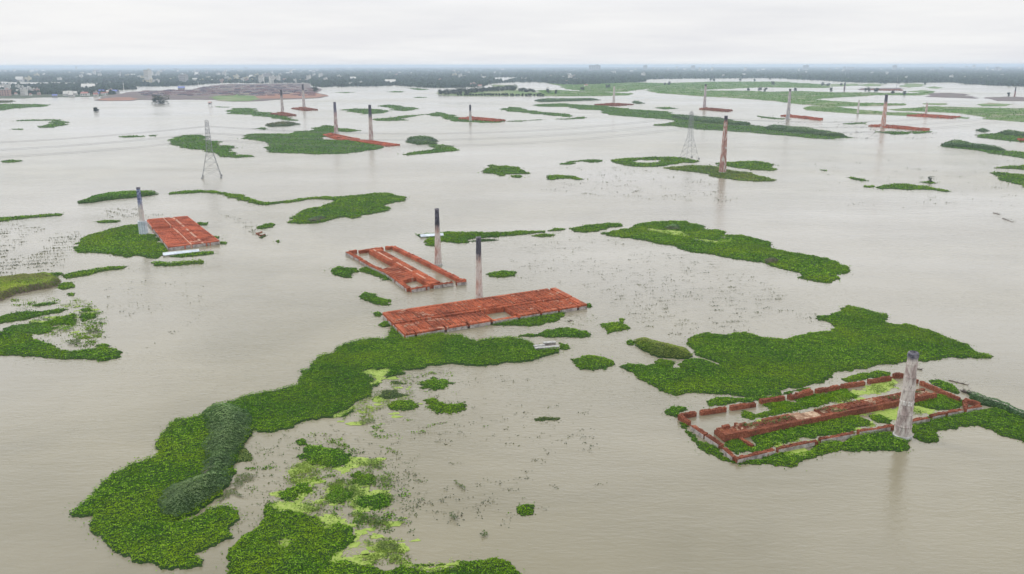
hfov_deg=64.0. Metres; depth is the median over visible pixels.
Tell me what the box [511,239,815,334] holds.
drowned stalks
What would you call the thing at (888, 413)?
duckweed film
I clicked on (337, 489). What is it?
floating weeds
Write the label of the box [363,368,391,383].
duckweed film
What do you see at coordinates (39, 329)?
hyacinth mat
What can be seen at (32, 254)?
drowned stalks
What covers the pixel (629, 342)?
hyacinth mat
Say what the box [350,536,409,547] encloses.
duckweed film
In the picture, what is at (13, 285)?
earth mound
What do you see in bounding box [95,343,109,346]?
hyacinth mat
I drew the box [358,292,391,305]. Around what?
hyacinth mat
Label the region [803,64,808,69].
distant building
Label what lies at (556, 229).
hyacinth mat
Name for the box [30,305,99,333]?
duckweed scraps
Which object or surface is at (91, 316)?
hyacinth mat
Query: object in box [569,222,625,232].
hyacinth mat
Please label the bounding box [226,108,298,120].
hyacinth mat
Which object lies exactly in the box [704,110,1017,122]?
power cable
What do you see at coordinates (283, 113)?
brick kiln
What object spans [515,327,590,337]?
hyacinth mat
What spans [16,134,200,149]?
power cable
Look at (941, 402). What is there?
hyacinth mat
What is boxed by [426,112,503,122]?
hyacinth mat
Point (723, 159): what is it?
chimney
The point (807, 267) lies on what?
hyacinth mat
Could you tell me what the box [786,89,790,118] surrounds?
chimney
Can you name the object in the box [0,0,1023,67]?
sky
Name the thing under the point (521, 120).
hyacinth mat
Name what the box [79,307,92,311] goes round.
hyacinth mat
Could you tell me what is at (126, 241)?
hyacinth mat
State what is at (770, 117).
hyacinth mat
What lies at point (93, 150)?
power cable
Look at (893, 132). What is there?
hyacinth mat
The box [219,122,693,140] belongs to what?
power cable
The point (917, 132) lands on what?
hyacinth mat
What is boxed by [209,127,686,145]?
power cable
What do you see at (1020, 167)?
hyacinth mat
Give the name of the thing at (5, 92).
distant building
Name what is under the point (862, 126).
power cable
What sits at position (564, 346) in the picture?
hyacinth mat
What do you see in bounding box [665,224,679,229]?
earth mound
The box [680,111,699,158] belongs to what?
transmission tower
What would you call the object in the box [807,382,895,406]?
feathery weed
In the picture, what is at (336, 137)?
brick kiln
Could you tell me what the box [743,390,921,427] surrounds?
ridge weeds
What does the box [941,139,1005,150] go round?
earth mound
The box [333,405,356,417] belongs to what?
duckweed film
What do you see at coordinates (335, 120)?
chimney
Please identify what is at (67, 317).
hyacinth mat
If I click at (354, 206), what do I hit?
hyacinth mat
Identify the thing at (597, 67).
distant building
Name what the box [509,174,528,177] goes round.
hyacinth mat
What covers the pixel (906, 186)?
hyacinth mat
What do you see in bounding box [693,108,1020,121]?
power cable
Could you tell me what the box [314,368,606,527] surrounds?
floating weeds
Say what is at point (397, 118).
hyacinth mat
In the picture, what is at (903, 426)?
chimney
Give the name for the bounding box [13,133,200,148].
power cable
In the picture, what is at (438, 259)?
chimney
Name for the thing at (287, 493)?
hyacinth mat
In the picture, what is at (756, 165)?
hyacinth mat
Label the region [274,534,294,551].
duckweed film
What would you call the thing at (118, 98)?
bare bank
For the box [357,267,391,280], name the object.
hyacinth mat
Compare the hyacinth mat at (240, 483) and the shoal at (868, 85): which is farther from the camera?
the shoal at (868, 85)
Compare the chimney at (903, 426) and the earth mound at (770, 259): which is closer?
the chimney at (903, 426)
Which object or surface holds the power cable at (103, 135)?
attached to the transmission tower at (212, 155)
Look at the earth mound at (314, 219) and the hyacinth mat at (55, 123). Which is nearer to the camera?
the earth mound at (314, 219)
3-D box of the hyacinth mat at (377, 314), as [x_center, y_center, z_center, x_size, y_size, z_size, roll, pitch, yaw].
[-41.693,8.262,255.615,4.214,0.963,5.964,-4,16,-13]
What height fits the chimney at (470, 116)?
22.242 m
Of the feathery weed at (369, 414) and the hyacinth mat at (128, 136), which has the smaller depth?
the feathery weed at (369, 414)
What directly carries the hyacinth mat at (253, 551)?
on the water
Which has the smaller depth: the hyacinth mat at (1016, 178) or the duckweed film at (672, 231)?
the duckweed film at (672, 231)
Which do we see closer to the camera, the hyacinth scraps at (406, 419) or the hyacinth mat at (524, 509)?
the hyacinth mat at (524, 509)
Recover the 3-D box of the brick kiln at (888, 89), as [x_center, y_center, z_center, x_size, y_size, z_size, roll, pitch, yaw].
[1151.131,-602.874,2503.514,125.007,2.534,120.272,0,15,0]
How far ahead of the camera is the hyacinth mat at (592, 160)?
659.84 m
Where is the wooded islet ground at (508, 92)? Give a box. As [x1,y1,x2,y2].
[437,85,536,95]
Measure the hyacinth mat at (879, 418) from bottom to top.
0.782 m
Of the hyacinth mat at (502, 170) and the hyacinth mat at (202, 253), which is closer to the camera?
the hyacinth mat at (202, 253)
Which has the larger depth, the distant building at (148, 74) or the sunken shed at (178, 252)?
the distant building at (148, 74)
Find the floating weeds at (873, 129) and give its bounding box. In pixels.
[770,115,936,138]
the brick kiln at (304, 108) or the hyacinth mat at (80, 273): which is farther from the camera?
the brick kiln at (304, 108)
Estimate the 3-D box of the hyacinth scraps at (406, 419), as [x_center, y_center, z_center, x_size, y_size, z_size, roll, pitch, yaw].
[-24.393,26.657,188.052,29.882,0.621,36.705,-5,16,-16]
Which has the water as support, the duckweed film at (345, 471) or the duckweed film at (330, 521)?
the duckweed film at (345, 471)
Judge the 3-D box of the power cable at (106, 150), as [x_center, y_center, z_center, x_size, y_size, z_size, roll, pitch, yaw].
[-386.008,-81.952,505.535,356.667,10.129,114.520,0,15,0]
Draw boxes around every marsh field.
[535,90,632,95]
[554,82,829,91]
[649,88,933,105]
[803,106,967,118]
[889,106,1023,121]
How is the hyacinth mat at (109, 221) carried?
on the water
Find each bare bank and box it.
[98,97,136,100]
[256,93,327,97]
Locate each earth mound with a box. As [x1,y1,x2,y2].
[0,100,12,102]
[0,272,60,300]
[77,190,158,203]
[265,121,299,126]
[306,215,326,222]
[406,135,437,144]
[534,98,598,101]
[633,337,692,358]
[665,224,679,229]
[671,114,749,125]
[764,124,846,136]
[764,257,779,262]
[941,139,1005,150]
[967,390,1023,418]
[976,128,989,132]
[998,129,1023,135]
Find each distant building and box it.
[0,88,11,95]
[15,77,23,81]
[20,88,27,95]
[68,92,74,96]
[80,92,89,95]
[81,84,95,87]
[142,78,153,82]
[143,69,151,78]
[178,74,187,81]
[258,75,264,82]
[269,75,275,82]
[589,64,600,70]
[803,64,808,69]
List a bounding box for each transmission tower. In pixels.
[201,120,221,178]
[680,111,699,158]
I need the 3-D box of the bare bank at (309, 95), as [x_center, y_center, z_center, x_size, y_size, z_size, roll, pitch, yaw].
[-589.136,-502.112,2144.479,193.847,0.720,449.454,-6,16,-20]
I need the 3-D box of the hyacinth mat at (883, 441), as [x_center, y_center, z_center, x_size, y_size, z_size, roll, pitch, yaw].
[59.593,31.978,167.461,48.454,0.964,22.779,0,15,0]
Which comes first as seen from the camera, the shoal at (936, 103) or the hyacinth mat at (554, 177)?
the hyacinth mat at (554, 177)
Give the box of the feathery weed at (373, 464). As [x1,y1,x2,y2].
[280,458,398,532]
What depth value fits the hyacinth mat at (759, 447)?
165.35 m
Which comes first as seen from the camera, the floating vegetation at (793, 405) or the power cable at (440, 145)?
the floating vegetation at (793, 405)
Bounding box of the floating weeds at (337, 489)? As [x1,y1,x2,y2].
[234,432,427,558]
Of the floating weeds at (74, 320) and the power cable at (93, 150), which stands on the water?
the floating weeds at (74, 320)
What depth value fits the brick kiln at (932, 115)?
1214.63 m
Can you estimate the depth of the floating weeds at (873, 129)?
943.10 m
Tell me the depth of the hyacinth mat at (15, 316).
254.86 m
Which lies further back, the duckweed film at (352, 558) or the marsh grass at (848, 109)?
the marsh grass at (848, 109)
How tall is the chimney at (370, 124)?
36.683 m
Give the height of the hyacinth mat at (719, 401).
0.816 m
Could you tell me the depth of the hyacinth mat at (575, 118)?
1190.99 m
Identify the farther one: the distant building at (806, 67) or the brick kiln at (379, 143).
the distant building at (806, 67)
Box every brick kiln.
[147,216,219,249]
[270,112,296,115]
[291,107,317,110]
[323,133,359,140]
[345,246,465,292]
[347,139,399,145]
[382,288,586,338]
[458,116,505,121]
[594,103,633,105]
[678,372,981,462]
[699,107,732,111]
[780,114,822,120]
[862,89,902,90]
[868,124,929,130]
[906,114,960,118]
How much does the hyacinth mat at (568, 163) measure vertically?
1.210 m
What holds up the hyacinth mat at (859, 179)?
on the water
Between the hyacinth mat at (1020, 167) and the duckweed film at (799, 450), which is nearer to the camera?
the duckweed film at (799, 450)
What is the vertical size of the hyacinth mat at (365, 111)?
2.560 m
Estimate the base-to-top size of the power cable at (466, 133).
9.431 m
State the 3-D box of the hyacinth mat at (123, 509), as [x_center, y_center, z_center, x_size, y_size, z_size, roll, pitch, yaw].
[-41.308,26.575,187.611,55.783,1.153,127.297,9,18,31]
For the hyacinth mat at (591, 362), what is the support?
on the water
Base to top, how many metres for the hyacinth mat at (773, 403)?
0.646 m
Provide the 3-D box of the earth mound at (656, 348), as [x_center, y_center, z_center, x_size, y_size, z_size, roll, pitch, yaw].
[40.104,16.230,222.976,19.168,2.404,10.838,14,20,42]
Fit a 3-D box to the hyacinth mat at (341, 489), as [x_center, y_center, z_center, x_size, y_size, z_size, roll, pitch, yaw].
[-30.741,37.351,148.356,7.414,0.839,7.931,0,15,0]
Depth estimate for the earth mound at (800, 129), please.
936.04 m
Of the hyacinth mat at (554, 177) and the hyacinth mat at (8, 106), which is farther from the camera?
the hyacinth mat at (8, 106)
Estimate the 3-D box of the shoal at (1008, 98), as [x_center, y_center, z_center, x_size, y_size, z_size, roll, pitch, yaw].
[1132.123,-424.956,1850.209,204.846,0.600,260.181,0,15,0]
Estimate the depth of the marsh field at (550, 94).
2159.75 m
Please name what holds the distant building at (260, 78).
on the shore at (135, 69)
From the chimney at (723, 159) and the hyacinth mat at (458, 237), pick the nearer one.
the hyacinth mat at (458, 237)
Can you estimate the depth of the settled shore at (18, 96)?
2074.49 m
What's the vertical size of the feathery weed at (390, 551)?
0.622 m
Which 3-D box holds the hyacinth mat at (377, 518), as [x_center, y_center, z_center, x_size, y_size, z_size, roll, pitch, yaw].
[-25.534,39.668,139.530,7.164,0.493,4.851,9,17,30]
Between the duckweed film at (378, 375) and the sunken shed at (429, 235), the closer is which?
the duckweed film at (378, 375)
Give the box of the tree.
[151,95,169,103]
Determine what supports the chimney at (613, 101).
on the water
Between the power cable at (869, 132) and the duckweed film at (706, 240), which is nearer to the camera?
the duckweed film at (706, 240)
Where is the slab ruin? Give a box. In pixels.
[533,341,558,349]
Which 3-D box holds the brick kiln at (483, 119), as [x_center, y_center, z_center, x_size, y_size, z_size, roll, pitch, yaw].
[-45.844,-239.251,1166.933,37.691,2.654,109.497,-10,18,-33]
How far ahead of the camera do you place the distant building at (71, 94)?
2052.87 m
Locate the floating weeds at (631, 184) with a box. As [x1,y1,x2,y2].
[541,166,736,199]
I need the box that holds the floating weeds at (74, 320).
[13,300,107,354]
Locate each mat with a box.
[0,103,49,110]
[0,212,63,221]
[0,308,67,323]
[0,330,122,361]
[1,159,22,162]
[3,320,57,334]
[16,119,69,127]
[25,301,59,306]
[44,314,76,325]
[51,272,63,275]
[56,281,77,289]
[58,325,71,329]
[59,265,126,278]
[65,326,561,573]
[72,224,167,258]
[74,313,97,321]
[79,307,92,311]
[93,220,119,222]
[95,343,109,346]
[119,135,144,137]
[150,259,206,266]
[157,402,252,520]
[166,250,215,257]
[168,134,254,157]
[169,189,406,223]
[216,500,524,573]
[218,472,254,500]
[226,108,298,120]
[234,125,383,153]
[236,444,259,462]
[251,223,275,229]
[276,481,313,503]
[295,437,306,445]
[297,441,355,469]
[326,483,357,503]
[329,266,359,277]
[340,108,391,113]
[348,511,386,528]
[349,468,374,487]
[349,493,393,510]
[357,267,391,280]
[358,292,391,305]
[359,418,374,424]
[364,539,397,548]
[372,114,425,120]
[373,311,381,316]
[376,389,407,398]
[378,104,417,110]
[379,321,391,326]
[385,400,418,410]
[397,144,458,155]
[415,230,544,245]
[417,377,455,390]
[423,396,466,414]
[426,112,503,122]
[468,238,498,242]
[478,165,529,175]
[487,270,517,277]
[491,312,564,326]
[501,107,571,116]
[505,119,542,121]
[508,497,534,517]
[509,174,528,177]
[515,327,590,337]
[532,103,852,138]
[533,232,554,236]
[534,416,559,420]
[546,174,582,179]
[547,227,564,230]
[557,116,586,119]
[559,342,572,349]
[560,162,575,164]
[567,159,602,162]
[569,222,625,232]
[570,352,614,370]
[600,318,630,333]
[601,220,850,282]
[609,156,699,166]
[619,305,993,397]
[626,338,636,344]
[652,359,679,367]
[657,107,677,108]
[664,165,774,181]
[664,403,688,419]
[679,422,914,470]
[703,387,809,407]
[709,160,779,170]
[724,439,753,449]
[724,442,774,454]
[738,390,856,419]
[750,414,874,445]
[757,115,784,119]
[758,390,842,409]
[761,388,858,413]
[841,369,890,381]
[843,122,866,123]
[847,177,868,180]
[869,414,894,424]
[876,183,952,191]
[880,131,910,134]
[909,130,930,133]
[912,406,1023,442]
[914,394,962,409]
[925,379,964,393]
[938,145,1023,158]
[977,133,1023,141]
[990,171,1023,186]
[994,165,1023,169]
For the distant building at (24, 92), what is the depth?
2140.42 m
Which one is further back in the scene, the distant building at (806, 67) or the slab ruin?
the distant building at (806, 67)
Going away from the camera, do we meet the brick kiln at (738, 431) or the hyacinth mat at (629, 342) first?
the brick kiln at (738, 431)
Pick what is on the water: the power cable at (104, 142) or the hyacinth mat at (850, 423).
the hyacinth mat at (850, 423)
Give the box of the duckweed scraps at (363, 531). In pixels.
[270,457,420,559]
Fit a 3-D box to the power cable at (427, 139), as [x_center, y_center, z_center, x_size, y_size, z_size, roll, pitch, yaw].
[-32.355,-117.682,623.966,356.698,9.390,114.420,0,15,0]
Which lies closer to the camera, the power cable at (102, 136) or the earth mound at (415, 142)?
the power cable at (102, 136)
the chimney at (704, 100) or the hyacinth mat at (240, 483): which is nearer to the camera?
the hyacinth mat at (240, 483)
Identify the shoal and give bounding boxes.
[816,84,858,86]
[858,83,880,86]
[858,88,901,89]
[900,83,921,87]
[908,90,933,91]
[923,103,946,104]
[925,93,976,98]
[977,103,1010,105]
[985,97,1023,100]
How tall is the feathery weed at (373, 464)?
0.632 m
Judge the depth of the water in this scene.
261.94 m
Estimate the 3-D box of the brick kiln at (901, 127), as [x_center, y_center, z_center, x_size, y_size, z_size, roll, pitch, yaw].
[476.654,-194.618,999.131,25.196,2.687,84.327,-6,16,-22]
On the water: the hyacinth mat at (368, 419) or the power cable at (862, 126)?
the hyacinth mat at (368, 419)
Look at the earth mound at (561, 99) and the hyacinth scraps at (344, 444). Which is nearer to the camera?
the hyacinth scraps at (344, 444)
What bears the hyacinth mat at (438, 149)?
on the water
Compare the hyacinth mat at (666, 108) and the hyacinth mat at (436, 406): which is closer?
the hyacinth mat at (436, 406)
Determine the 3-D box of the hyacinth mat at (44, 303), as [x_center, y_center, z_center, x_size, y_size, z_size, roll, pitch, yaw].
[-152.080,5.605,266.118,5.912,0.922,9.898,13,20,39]
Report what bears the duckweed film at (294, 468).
on the water
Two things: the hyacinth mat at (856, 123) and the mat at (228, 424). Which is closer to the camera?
the mat at (228, 424)
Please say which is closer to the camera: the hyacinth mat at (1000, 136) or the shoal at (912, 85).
the hyacinth mat at (1000, 136)
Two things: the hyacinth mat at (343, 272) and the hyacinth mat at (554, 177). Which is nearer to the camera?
the hyacinth mat at (343, 272)
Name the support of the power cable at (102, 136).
attached to the transmission tower at (212, 155)
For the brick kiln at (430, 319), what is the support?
in the water
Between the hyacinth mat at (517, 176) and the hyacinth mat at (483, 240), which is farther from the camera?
the hyacinth mat at (517, 176)
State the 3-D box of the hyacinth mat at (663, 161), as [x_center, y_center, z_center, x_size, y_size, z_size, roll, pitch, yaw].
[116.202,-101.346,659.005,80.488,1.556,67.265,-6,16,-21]
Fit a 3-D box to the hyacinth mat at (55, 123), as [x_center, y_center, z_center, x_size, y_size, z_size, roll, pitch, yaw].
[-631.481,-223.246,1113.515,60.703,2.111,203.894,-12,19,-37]
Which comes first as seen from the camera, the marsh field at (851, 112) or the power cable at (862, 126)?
the power cable at (862, 126)
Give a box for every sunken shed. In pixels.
[162,249,198,255]
[420,233,443,237]
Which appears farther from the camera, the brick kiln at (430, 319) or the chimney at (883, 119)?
the chimney at (883, 119)
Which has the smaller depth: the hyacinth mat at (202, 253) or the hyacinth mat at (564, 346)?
the hyacinth mat at (564, 346)
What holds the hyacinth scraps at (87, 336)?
on the water
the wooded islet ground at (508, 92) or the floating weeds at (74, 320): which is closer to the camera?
the floating weeds at (74, 320)
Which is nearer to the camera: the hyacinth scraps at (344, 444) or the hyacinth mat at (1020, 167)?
the hyacinth scraps at (344, 444)
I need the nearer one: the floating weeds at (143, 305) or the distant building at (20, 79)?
the floating weeds at (143, 305)
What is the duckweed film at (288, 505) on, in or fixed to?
on the hyacinth mat at (253, 551)
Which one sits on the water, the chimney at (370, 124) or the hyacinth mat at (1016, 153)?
the hyacinth mat at (1016, 153)
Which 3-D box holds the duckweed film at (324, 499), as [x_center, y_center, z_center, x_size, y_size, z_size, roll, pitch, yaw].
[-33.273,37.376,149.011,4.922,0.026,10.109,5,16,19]
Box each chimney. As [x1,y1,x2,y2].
[136,187,147,234]
[280,90,283,111]
[302,84,305,106]
[333,102,338,133]
[368,105,373,139]
[434,208,441,265]
[469,105,471,120]
[476,236,482,298]
[612,86,614,102]
[703,84,706,107]
[718,116,727,172]
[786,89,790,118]
[880,94,887,126]
[892,351,918,439]
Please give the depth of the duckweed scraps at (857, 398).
182.90 m
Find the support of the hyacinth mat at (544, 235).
on the water
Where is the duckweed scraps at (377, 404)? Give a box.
[337,376,429,425]
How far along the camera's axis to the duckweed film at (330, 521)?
140.04 m
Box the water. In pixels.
[0,66,1023,573]
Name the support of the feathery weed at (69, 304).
on the water
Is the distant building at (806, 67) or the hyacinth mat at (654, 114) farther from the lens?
the distant building at (806, 67)
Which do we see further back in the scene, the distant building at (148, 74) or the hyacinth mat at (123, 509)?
the distant building at (148, 74)
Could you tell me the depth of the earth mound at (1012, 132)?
904.24 m
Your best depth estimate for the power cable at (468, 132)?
624.42 m
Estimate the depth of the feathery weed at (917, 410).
176.05 m
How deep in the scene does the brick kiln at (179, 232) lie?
371.83 m
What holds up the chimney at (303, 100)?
on the brick kiln at (304, 108)
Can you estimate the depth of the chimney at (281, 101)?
1350.94 m
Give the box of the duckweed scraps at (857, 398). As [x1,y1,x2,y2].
[756,382,920,441]
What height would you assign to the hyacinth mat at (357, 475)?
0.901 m
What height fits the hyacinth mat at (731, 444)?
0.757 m
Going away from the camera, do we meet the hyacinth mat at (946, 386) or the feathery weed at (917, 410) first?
the feathery weed at (917, 410)
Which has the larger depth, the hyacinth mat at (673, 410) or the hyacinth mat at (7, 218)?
the hyacinth mat at (7, 218)
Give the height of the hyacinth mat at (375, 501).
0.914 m
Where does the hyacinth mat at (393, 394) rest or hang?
on the water
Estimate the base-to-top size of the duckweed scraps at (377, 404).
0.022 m
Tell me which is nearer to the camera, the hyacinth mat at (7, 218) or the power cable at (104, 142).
the hyacinth mat at (7, 218)
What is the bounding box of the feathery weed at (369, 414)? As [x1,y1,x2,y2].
[354,376,415,418]
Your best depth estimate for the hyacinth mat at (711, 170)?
585.65 m
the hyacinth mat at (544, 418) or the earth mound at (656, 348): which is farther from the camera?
the earth mound at (656, 348)
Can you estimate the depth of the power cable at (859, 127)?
720.83 m
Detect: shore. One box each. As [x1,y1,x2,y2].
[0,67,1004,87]
[0,89,135,98]
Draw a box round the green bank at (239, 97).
[209,93,258,100]
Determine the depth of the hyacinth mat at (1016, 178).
559.46 m
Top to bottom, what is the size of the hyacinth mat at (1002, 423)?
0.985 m
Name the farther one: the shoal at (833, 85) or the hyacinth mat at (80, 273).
the shoal at (833, 85)
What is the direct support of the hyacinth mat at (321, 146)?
on the water
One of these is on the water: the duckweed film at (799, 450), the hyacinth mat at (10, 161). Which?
the hyacinth mat at (10, 161)
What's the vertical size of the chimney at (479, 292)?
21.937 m
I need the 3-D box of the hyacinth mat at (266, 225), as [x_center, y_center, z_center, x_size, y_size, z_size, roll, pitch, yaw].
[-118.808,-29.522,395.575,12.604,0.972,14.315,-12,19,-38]
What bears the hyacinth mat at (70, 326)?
on the water
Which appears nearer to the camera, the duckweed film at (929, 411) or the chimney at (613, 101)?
the duckweed film at (929, 411)
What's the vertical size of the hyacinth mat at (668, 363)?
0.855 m
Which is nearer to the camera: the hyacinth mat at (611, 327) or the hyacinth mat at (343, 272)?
the hyacinth mat at (611, 327)
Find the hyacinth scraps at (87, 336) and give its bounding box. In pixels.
[11,298,106,352]
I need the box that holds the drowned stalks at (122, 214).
[105,208,155,217]
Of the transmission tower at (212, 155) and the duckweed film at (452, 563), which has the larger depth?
the transmission tower at (212, 155)
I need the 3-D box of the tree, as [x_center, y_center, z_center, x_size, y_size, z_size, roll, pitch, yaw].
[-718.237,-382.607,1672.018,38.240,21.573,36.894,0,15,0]
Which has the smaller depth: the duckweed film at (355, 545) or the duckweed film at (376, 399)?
the duckweed film at (355, 545)
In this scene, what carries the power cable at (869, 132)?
attached to the transmission tower at (689, 137)
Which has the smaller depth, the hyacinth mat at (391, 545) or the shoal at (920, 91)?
the hyacinth mat at (391, 545)
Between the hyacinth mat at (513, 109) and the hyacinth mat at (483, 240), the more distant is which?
the hyacinth mat at (513, 109)
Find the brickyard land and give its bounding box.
[95,83,327,101]
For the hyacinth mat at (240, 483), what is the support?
on the water
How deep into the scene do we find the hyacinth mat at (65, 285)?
288.27 m
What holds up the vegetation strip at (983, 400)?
in the water
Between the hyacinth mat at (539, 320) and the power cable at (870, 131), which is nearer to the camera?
the hyacinth mat at (539, 320)
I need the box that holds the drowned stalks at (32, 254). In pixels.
[0,223,78,275]
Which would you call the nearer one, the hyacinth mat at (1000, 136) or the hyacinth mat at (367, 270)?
the hyacinth mat at (367, 270)
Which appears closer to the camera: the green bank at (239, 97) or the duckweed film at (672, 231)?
the duckweed film at (672, 231)
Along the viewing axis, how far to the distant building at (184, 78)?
3587.56 m
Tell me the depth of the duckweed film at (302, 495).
147.99 m
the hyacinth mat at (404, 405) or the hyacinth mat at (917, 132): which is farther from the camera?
the hyacinth mat at (917, 132)
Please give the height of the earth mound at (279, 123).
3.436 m
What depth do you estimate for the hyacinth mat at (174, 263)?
321.48 m
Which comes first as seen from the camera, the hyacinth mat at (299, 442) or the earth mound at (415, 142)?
the hyacinth mat at (299, 442)
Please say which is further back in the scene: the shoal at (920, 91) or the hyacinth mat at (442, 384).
the shoal at (920, 91)
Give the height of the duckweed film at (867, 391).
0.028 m
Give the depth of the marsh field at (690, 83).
2932.58 m
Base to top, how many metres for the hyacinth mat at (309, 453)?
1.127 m
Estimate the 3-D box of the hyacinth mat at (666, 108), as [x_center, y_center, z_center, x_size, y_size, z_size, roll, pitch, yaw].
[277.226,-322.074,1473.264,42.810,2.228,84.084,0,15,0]
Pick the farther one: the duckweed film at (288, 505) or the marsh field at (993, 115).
the marsh field at (993, 115)
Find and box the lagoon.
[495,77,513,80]
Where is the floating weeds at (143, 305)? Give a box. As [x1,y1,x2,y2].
[106,268,203,347]
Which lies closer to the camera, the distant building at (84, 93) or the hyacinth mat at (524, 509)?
the hyacinth mat at (524, 509)
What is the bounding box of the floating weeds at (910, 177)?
[824,157,1011,205]
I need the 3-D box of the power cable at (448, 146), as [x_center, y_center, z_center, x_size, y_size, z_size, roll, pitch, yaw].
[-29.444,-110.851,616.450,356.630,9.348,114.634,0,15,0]
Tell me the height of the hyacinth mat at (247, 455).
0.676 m
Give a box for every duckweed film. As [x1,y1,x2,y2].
[267,498,319,516]
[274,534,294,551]
[279,460,321,476]
[292,476,319,502]
[310,511,352,531]
[311,482,344,503]
[325,547,382,569]
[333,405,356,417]
[333,466,350,475]
[345,534,368,552]
[350,487,377,503]
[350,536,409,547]
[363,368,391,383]
[372,393,385,402]
[397,557,464,573]
[648,228,686,235]
[696,238,731,242]
[771,439,816,455]
[850,379,901,396]
[860,407,913,420]
[913,407,937,414]
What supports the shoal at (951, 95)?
on the water
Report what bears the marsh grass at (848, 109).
on the marsh field at (851, 112)
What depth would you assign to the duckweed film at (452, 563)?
127.13 m
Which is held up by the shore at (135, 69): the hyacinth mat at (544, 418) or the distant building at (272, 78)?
the distant building at (272, 78)
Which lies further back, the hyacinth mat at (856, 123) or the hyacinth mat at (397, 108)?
the hyacinth mat at (397, 108)
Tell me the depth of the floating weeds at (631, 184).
530.81 m
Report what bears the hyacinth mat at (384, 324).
on the water
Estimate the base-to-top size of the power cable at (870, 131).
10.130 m
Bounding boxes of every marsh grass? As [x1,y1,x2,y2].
[804,106,969,117]
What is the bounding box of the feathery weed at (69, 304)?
[23,297,97,344]
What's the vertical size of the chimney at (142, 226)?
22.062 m
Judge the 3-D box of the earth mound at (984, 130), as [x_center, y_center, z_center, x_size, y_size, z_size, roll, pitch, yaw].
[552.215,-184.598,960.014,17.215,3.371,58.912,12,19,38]
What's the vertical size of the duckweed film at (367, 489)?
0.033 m
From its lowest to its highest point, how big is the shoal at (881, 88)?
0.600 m
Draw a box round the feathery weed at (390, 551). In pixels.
[359,537,411,564]
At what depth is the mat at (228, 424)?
158.61 m
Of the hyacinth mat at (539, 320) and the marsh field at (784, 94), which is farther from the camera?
the marsh field at (784, 94)
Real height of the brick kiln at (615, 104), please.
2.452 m
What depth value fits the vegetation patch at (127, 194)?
481.52 m
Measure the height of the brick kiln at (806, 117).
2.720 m
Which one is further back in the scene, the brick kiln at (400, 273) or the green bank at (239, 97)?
the green bank at (239, 97)
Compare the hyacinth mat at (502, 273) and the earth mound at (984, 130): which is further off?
the earth mound at (984, 130)
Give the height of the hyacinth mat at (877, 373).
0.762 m
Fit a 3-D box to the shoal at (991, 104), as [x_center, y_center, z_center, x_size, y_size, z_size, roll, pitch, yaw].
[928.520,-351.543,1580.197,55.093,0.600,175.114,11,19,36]
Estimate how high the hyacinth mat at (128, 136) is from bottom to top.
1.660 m
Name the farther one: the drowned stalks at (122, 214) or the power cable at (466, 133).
the power cable at (466, 133)
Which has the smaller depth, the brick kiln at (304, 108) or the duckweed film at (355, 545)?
the duckweed film at (355, 545)
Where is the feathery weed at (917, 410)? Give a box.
[769,407,926,443]
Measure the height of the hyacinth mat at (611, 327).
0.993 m
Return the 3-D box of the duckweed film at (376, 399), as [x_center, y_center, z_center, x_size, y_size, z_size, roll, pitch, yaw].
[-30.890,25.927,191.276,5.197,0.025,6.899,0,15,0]
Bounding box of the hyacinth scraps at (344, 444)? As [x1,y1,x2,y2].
[235,432,410,533]
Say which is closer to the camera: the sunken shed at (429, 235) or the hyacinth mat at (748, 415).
the hyacinth mat at (748, 415)
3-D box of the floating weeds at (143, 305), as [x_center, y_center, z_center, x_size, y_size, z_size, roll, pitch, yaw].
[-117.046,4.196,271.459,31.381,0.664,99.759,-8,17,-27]
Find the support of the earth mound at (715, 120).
in the water
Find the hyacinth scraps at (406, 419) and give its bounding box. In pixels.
[342,371,487,438]
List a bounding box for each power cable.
[0,140,198,156]
[5,141,200,157]
[8,126,201,141]
[8,127,199,142]
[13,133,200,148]
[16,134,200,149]
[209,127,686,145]
[216,116,685,132]
[217,117,687,133]
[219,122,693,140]
[220,122,682,139]
[221,128,690,146]
[690,117,1023,131]
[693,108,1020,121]
[694,114,1023,127]
[698,113,1018,126]
[698,119,1022,132]
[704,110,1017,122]
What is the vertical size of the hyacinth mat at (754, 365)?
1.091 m
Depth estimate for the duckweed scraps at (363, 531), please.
142.63 m
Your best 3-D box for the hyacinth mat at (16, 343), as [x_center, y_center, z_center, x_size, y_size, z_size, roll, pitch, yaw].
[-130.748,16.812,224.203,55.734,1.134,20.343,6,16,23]
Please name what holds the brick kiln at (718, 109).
in the water

